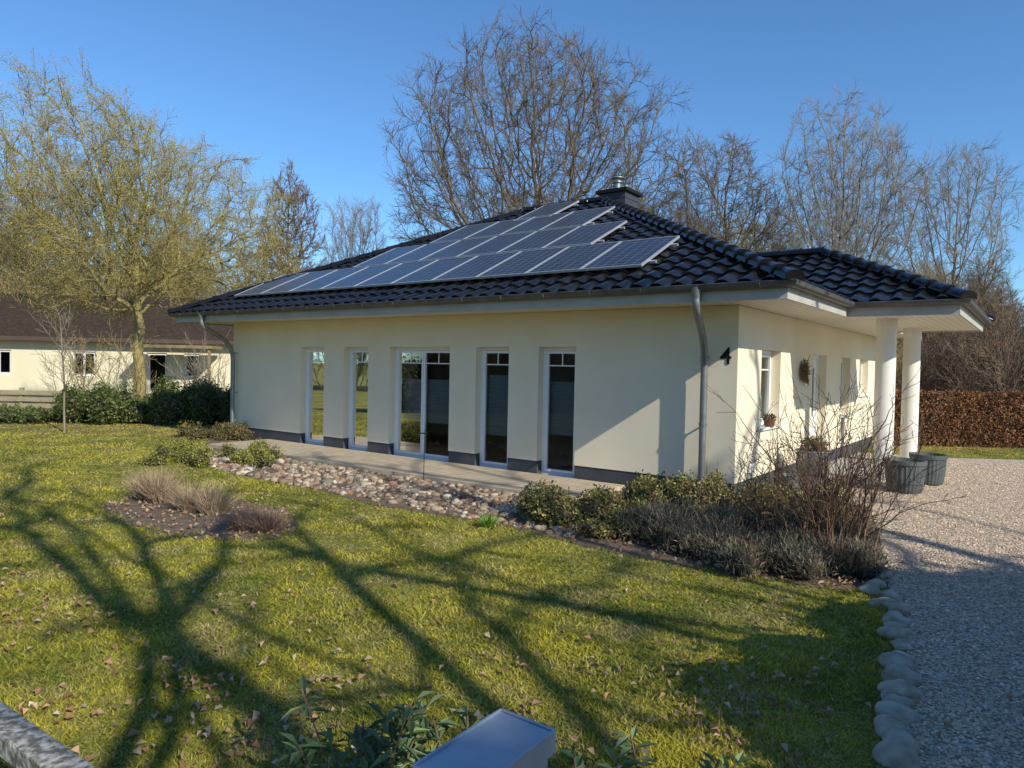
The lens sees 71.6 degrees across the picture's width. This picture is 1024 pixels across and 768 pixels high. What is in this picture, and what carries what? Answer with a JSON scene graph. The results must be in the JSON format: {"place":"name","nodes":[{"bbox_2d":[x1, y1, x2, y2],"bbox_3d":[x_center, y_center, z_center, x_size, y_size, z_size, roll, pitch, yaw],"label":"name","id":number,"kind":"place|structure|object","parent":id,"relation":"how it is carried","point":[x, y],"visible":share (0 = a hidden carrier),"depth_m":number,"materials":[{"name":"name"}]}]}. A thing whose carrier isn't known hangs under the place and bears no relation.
{"place":"outdoors","nodes":[
{"label":"outdoors","id":0,"kind":"place"},
{"bbox_2d":[109,461,202,503],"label":"ornamental grass","id":1,"kind":"object","parent":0,"point":[151,491],"depth_m":9.21,"materials":[{"name":"beige plant"}]},
{"bbox_2d":[146,478,252,514],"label":"ornamental grass","id":2,"kind":"object","parent":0,"point":[197,501],"depth_m":8.65,"materials":[{"name":"beige plant"}]},
{"bbox_2d":[0,379,1023,767],"bbox_3d":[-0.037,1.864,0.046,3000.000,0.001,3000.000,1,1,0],"label":"ground","id":3,"kind":"structure","parent":0,"point":[438,549],"depth_m":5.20,"materials":[{"name":"green plant"}]},
{"bbox_2d":[0,701,95,767],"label":"fence rail","id":4,"kind":"object","parent":3,"relation":"on","point":[25,743],"depth_m":2.32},
{"bbox_2d":[30,298,90,431],"bbox_3d":[-11.005,-0.471,17.554,1.607,3.354,0.986,2,2,25],"label":"sapling","id":5,"kind":"object","parent":3,"relation":"on","point":[64,386],"visible":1,"depth_m":17.55,"materials":[{"name":"brown plant"}]},
{"bbox_2d":[0,387,136,410],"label":"wooden fence","id":6,"kind":"object","parent":3,"relation":"on","point":[21,392],"visible":0.28,"depth_m":21.93,"materials":[{"name":"brown wood"}]},
{"bbox_2d":[37,312,158,398],"bbox_3d":[-13.454,-0.656,23.241,3.573,3.356,2.841,2,2,39],"label":"bare shrub","id":7,"kind":"object","parent":3,"relation":"on","point":[96,371],"visible":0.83,"depth_m":23.11,"materials":[{"name":"brown plant"}]},
{"bbox_2d":[0,377,229,424],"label":"laurel shrub","id":8,"kind":"object","parent":3,"relation":"on","point":[103,403],"visible":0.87,"depth_m":20.01,"materials":[{"name":"green plant"}]},
{"bbox_2d":[0,282,233,394],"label":"neighbouring bungalow","id":9,"kind":"object","parent":3,"relation":"on","point":[20,359],"visible":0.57,"depth_m":38.16,"materials":[{"name":"beige paint"}]},
{"bbox_2d":[0,350,198,392],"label":"window frames","id":10,"kind":"structure","parent":9,"relation":"in","point":[149,354],"depth_m":38.23,"materials":[{"name":"white plastic"}]},
{"bbox_2d":[0,43,310,399],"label":"lichen covered tree","id":11,"kind":"object","parent":3,"relation":"on","point":[110,210],"visible":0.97,"depth_m":22.84,"materials":[{"name":"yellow plant"}]},
{"bbox_2d":[147,372,229,423],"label":"laurel shrub","id":12,"kind":"object","parent":3,"relation":"on","point":[189,392],"visible":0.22,"depth_m":20.64,"materials":[{"name":"green plant"}]},
{"bbox_2d":[159,328,230,422],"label":"bare shrub","id":13,"kind":"object","parent":3,"relation":"on","point":[196,377],"visible":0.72,"depth_m":20.70,"materials":[{"name":"brown plant"}]},
{"bbox_2d":[104,493,297,541],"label":"island bed soil","id":14,"kind":"structure","parent":3,"relation":"on","point":[134,506],"depth_m":8.25,"materials":[{"name":"brown soil"}]},
{"bbox_2d":[216,502,298,533],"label":"heather tuft","id":15,"kind":"object","parent":14,"relation":"on","point":[256,521],"visible":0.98,"depth_m":7.75,"materials":[{"name":"brown plant"}]},
{"bbox_2d":[251,157,328,282],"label":"alder tree","id":16,"kind":"object","parent":3,"relation":"on","point":[294,193],"visible":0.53,"depth_m":45.38,"materials":[{"name":"brown plant"}]},
{"bbox_2d":[313,190,387,264],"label":"poplar tree","id":17,"kind":"object","parent":3,"relation":"on","point":[360,225],"visible":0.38,"depth_m":49.30,"materials":[{"name":"grey plant"}]},
{"bbox_2d":[271,674,450,767],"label":"rhododendron plant","id":18,"kind":"object","parent":3,"relation":"on","point":[382,748],"visible":0.98,"depth_m":2.89,"materials":[{"name":"green plant"}]},
{"bbox_2d":[208,439,624,499],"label":"terrace","id":19,"kind":"structure","parent":3,"relation":"on","point":[498,480],"depth_m":12.24,"materials":[{"name":"beige concrete"}]},
{"bbox_2d":[415,705,480,751],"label":"rhododendron plant","id":20,"kind":"object","parent":3,"relation":"on","point":[434,730],"visible":0.27,"depth_m":2.99,"materials":[{"name":"green plant"}]},
{"bbox_2d":[412,708,555,767],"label":"gate post","id":21,"kind":"object","parent":3,"relation":"on","point":[501,738],"visible":1,"depth_m":1.36,"materials":[{"name":"metal"}]},
{"bbox_2d":[476,514,502,527],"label":"green perennial","id":22,"kind":"object","parent":3,"relation":"on","point":[486,522],"visible":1,"depth_m":8.15,"materials":[{"name":"green plant"}]},
{"bbox_2d":[409,432,572,470],"bbox_3d":[1.190,1.417,17.735,12.200,0.001,10.000,2,2,37],"label":"floor inside","id":23,"kind":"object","parent":3,"relation":"on","point":[437,443],"depth_m":15.57,"materials":[{"name":"brown wood"}]},
{"bbox_2d":[407,363,506,448],"bbox_3d":[-0.231,0.486,16.218,8.201,1.860,1.095,2,2,42],"label":"interior furniture","id":24,"kind":"object","parent":23,"relation":"on","point":[414,371],"visible":0.03,"depth_m":18.25,"materials":[{"name":"fabric"}]},
{"bbox_2d":[0,421,1016,767],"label":"fallen leaves","id":25,"kind":"object","parent":3,"relation":"on","point":[476,713],"visible":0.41,"depth_m":4.24,"materials":[{"name":"brown plant"}]},
{"bbox_2d":[0,95,1023,395],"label":"distant trees","id":26,"kind":"object","parent":3,"relation":"on","point":[990,357],"visible":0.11,"depth_m":36.06,"materials":[{"name":"brown plant"}]},
{"bbox_2d":[378,0,717,242],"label":"oak tree","id":27,"kind":"object","parent":3,"relation":"on","point":[571,174],"visible":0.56,"depth_m":34.45,"materials":[{"name":"brown plant"}]},
{"bbox_2d":[234,305,875,483],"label":"walls","id":28,"kind":"structure","parent":3,"relation":"on","point":[637,398],"depth_m":11.96,"materials":[{"name":"beige paint"}]},
{"bbox_2d":[198,287,708,487],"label":"downpipes","id":29,"kind":"object","parent":28,"relation":"attached to","point":[696,292],"visible":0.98,"depth_m":10.03,"materials":[{"name":"metal"}]},
{"bbox_2d":[194,299,977,338],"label":"soffit","id":30,"kind":"structure","parent":28,"relation":"on","point":[800,311],"depth_m":12.00,"materials":[{"name":"white paint"}]},
{"bbox_2d":[177,287,982,339],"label":"fascia","id":31,"kind":"structure","parent":30,"relation":"on","point":[821,303],"depth_m":10.79,"materials":[{"name":"paint"}]},
{"bbox_2d":[181,282,761,316],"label":"gutter brackets","id":32,"kind":"object","parent":31,"relation":"attached to","point":[463,302],"visible":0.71,"depth_m":11.56,"materials":[{"name":"metal"}]},
{"bbox_2d":[174,201,962,312],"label":"roof tiles","id":33,"kind":"object","parent":31,"relation":"on","point":[686,261],"visible":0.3,"depth_m":11.80,"materials":[{"name":"black tile"}]},
{"bbox_2d":[234,200,679,296],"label":"solar panel frames","id":34,"kind":"structure","parent":33,"relation":"attached to","point":[618,227],"depth_m":13.93,"materials":[{"name":"silver metal"}]},
{"bbox_2d":[237,201,676,294],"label":"solar panel cells","id":35,"kind":"object","parent":34,"relation":"in","point":[626,253],"visible":1,"depth_m":14.26,"materials":[{"name":"blue glass"}]},
{"bbox_2d":[167,196,995,320],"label":"ridge caps","id":36,"kind":"object","parent":33,"relation":"on","point":[769,265],"visible":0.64,"depth_m":12.44,"materials":[{"name":"tile"}]},
{"bbox_2d":[595,176,642,207],"bbox_3d":[2.655,-4.304,17.645,0.860,1.760,0.860,2,2,37],"label":"chimney","id":37,"kind":"object","parent":33,"relation":"on","point":[625,194],"visible":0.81,"depth_m":17.38,"materials":[{"name":"stone"}]},
{"bbox_2d":[168,279,991,334],"bbox_3d":[1.817,-1.464,17.238,16.110,0.091,12.290,2,2,37],"label":"gutter","id":38,"kind":"object","parent":31,"relation":"attached to","point":[972,306],"visible":0.67,"depth_m":10.58,"materials":[{"name":"metal"}]},
{"bbox_2d":[305,347,869,477],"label":"window frames","id":39,"kind":"structure","parent":28,"relation":"attached to","point":[545,468],"depth_m":13.58,"materials":[{"name":"white plastic"}]},
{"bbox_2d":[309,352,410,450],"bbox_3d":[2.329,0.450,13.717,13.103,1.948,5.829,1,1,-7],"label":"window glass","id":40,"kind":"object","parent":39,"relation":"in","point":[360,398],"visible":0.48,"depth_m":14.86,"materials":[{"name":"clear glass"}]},
{"bbox_2d":[762,412,776,426],"bbox_3d":[4.015,0.551,11.063,0.210,0.226,0.226,1,2,-22],"label":"sill plant pot","id":41,"kind":"object","parent":39,"relation":"on","point":[768,424],"visible":0.78,"depth_m":11.01,"materials":[{"name":"brown ceramic"}]},
{"bbox_2d":[720,347,730,363],"bbox_3d":[3.006,-0.400,9.990,0.162,0.241,0.006,2,2,37],"label":"house number","id":42,"kind":"object","parent":28,"relation":"attached to","point":[726,355],"visible":1,"depth_m":9.97,"materials":[{"name":"black metal"}]},
{"bbox_2d":[747,464,754,472],"bbox_3d":[3.493,1.236,10.387,0.060,0.120,0.180,2,2,37],"label":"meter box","id":43,"kind":"object","parent":28,"relation":"attached to","point":[750,467],"visible":0.56,"depth_m":10.32,"materials":[{"name":"white plastic"}]},
{"bbox_2d":[800,355,812,386],"bbox_3d":[5.149,-0.223,12.451,0.129,0.601,0.693,2,2,37],"label":"wall decoration","id":44,"kind":"object","parent":28,"relation":"attached to","point":[804,367],"depth_m":12.42,"materials":[{"name":"brown plant"}]},
{"bbox_2d":[246,427,871,498],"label":"plinth","id":45,"kind":"structure","parent":3,"relation":"on","point":[592,474],"depth_m":12.79,"materials":[{"name":"grey paint"}]},
{"bbox_2d":[548,743,643,767],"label":"rhododendron plant","id":46,"kind":"object","parent":3,"relation":"on","point":[578,759],"visible":0.66,"depth_m":2.86,"materials":[{"name":"green plant"}]},
{"bbox_2d":[584,173,722,236],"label":"oak tree","id":47,"kind":"object","parent":3,"relation":"on","point":[662,208],"visible":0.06,"depth_m":49.52,"materials":[{"name":"brown plant"}]},
{"bbox_2d":[610,725,752,767],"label":"rhododendron plant","id":48,"kind":"object","parent":3,"relation":"on","point":[621,743],"visible":0.93,"depth_m":3.10,"materials":[{"name":"green plant"}]},
{"bbox_2d":[654,121,795,252],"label":"oak tree","id":49,"kind":"object","parent":3,"relation":"on","point":[752,208],"visible":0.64,"depth_m":45.54,"materials":[{"name":"brown plant"}]},
{"bbox_2d":[774,171,903,266],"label":"poplar tree","id":50,"kind":"object","parent":3,"relation":"on","point":[813,228],"visible":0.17,"depth_m":54.90,"materials":[{"name":"brown plant"}]},
{"bbox_2d":[755,77,946,269],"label":"poplar tree","id":51,"kind":"object","parent":3,"relation":"on","point":[858,186],"visible":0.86,"depth_m":43.54,"materials":[{"name":"grey plant"}]},
{"bbox_2d":[856,572,922,767],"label":"path edge stones","id":52,"kind":"object","parent":3,"relation":"on","point":[898,746],"visible":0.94,"depth_m":4.09,"materials":[{"name":"grey stone"}]},
{"bbox_2d":[870,318,921,481],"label":"porch columns","id":53,"kind":"structure","parent":3,"relation":"on","point":[885,358],"depth_m":11.86,"materials":[{"name":"white paint"}]},
{"bbox_2d":[874,132,1023,335],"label":"poplar tree","id":54,"kind":"object","parent":3,"relation":"on","point":[953,249],"visible":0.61,"depth_m":44.88,"materials":[{"name":"grey plant"}]},
{"bbox_2d":[893,389,1023,447],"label":"beech hedge","id":55,"kind":"object","parent":3,"relation":"on","point":[967,418],"visible":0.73,"depth_m":18.46,"materials":[{"name":"brown plant"}]},
{"bbox_2d":[0,0,1023,321],"label":"sky","id":56,"kind":"structure","parent":0,"point":[306,82],"materials":[{"name":"blue"}]},
{"bbox_2d":[202,439,887,588],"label":"garden bed soil","id":57,"kind":"structure","parent":0,"point":[635,546],"depth_m":7.69,"materials":[{"name":"brown soil"}]},
{"bbox_2d":[173,419,257,440],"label":"corner shrub","id":58,"kind":"object","parent":57,"relation":"on","point":[232,431],"visible":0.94,"depth_m":16.65,"materials":[{"name":"green plant"}]},
{"bbox_2d":[200,450,582,536],"bbox_3d":[-2.429,1.522,11.114,9.002,0.152,1.780,2,2,37],"label":"stone border bed","id":59,"kind":"object","parent":57,"relation":"on","point":[419,495],"visible":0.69,"depth_m":10.52,"materials":[{"name":"grey stone"}]},
{"bbox_2d":[137,436,284,467],"bbox_3d":[-5.361,1.222,13.052,2.503,0.497,1.949,1,1,0],"label":"cotoneaster","id":60,"kind":"object","parent":59,"relation":"on","point":[183,451],"visible":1,"depth_m":12.63,"materials":[{"name":"green plant"}]},
{"bbox_2d":[420,433,427,479],"bbox_3d":[-1.378,1.136,11.100,0.120,0.850,0.012,1,1,0],"label":"garden stake","id":61,"kind":"object","parent":59,"relation":"on","point":[424,451],"visible":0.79,"depth_m":11.09,"materials":[{"name":"black metal"}]},
{"bbox_2d":[513,478,669,527],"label":"euonymus shrub","id":62,"kind":"object","parent":57,"relation":"on","point":[545,504],"visible":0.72,"depth_m":8.36,"materials":[{"name":"green plant"}]},
{"bbox_2d":[567,505,660,542],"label":"euonymus shrub","id":63,"kind":"object","parent":57,"relation":"on","point":[598,528],"visible":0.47,"depth_m":7.71,"materials":[{"name":"green plant"}]},
{"bbox_2d":[618,468,739,523],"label":"euonymus shrub","id":64,"kind":"object","parent":57,"relation":"on","point":[707,492],"visible":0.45,"depth_m":8.81,"materials":[{"name":"green plant"}]},
{"bbox_2d":[612,491,771,551],"bbox_3d":[1.930,1.473,7.492,1.714,0.599,1.754,1,1,0],"label":"lavender bush","id":65,"kind":"object","parent":57,"relation":"on","point":[637,523],"visible":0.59,"depth_m":7.54,"materials":[{"name":"grey plant"}]},
{"bbox_2d":[706,422,793,534],"bbox_3d":[2.607,1.049,7.685,0.858,1.361,1.726,2,2,22],"label":"rose bush","id":66,"kind":"object","parent":57,"relation":"on","point":[749,490],"visible":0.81,"depth_m":7.34,"materials":[{"name":"brown plant"}]},
{"bbox_2d":[659,511,902,584],"bbox_3d":[2.486,1.544,6.733,2.071,0.580,1.484,1,1,0],"label":"lavender bush","id":67,"kind":"object","parent":57,"relation":"on","point":[793,559],"visible":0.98,"depth_m":6.49,"materials":[{"name":"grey plant"}]},
{"bbox_2d":[779,473,801,496],"bbox_3d":[4.080,1.498,10.402,0.321,0.340,0.321,1,1,0],"label":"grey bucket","id":68,"kind":"object","parent":57,"relation":"on","point":[785,476],"visible":0.21,"depth_m":10.27,"materials":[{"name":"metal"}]},
{"bbox_2d":[728,466,856,528],"bbox_3d":[3.258,1.342,8.353,1.463,0.853,1.217,1,1,0],"label":"euonymus shrub","id":69,"kind":"object","parent":57,"relation":"on","point":[764,500],"visible":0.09,"depth_m":8.08,"materials":[{"name":"green plant"}]},
{"bbox_2d":[730,496,890,552],"bbox_3d":[3.411,1.473,7.517,2.050,0.673,1.653,0,2,-29],"label":"lavender bush","id":70,"kind":"object","parent":57,"relation":"on","point":[781,523],"visible":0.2,"depth_m":7.47,"materials":[{"name":"grey plant"}]},
{"bbox_2d":[704,364,958,560],"bbox_3d":[3.093,0.776,6.768,1.938,1.972,1.891,1,1,-12],"label":"rose bush","id":71,"kind":"object","parent":57,"relation":"on","point":[826,504],"visible":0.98,"depth_m":6.67,"materials":[{"name":"brown plant"}]},
{"bbox_2d":[779,412,963,541],"bbox_3d":[3.429,1.031,7.287,1.419,1.451,2.104,1,1,0],"label":"rose bush","id":72,"kind":"object","parent":57,"relation":"on","point":[860,493],"visible":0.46,"depth_m":7.16,"materials":[{"name":"brown plant"}]},
{"bbox_2d":[407,375,762,435],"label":"window blinds","id":73,"kind":"object","parent":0,"point":[561,408],"depth_m":12.78,"materials":[{"name":"grey fabric"}]},
{"bbox_2d":[407,350,764,467],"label":"walls","id":74,"kind":"structure","parent":0,"point":[560,450],"depth_m":13.83,"materials":[{"name":"grey paint"}]},
{"bbox_2d":[828,456,885,488],"bbox_3d":[6.709,1.686,13.401,1.600,0.160,3.950,2,2,37],"label":"porch step","id":75,"kind":"object","parent":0,"point":[867,483],"visible":0.01,"depth_m":13.13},
{"bbox_2d":[800,452,1023,767],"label":"gravel driveway","id":76,"kind":"structure","parent":0,"point":[972,461],"depth_m":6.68,"materials":[{"name":"grey gravel"}]},
{"bbox_2d":[795,434,831,490],"bbox_3d":[4.753,1.228,11.207,0.540,0.888,0.540,1,1,0],"label":"zinc tub planter","id":77,"kind":"object","parent":76,"relation":"on","point":[812,459],"visible":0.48,"depth_m":11.06,"materials":[{"name":"grey metal"}]},
{"bbox_2d":[884,457,927,493],"bbox_3d":[6.196,1.441,11.194,0.610,0.500,0.610,1,1,0],"label":"ribbed plant pot","id":78,"kind":"object","parent":76,"relation":"on","point":[907,464],"visible":0.72,"depth_m":10.97,"materials":[{"name":"grey plastic"}]},
{"bbox_2d":[909,452,947,484],"bbox_3d":[7.058,1.437,12.048,0.578,0.500,0.578,1,1,0],"label":"ribbed plant pot","id":79,"kind":"object","parent":76,"relation":"on","point":[937,477],"visible":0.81,"depth_m":11.82,"materials":[{"name":"grey plastic"}]}
]}

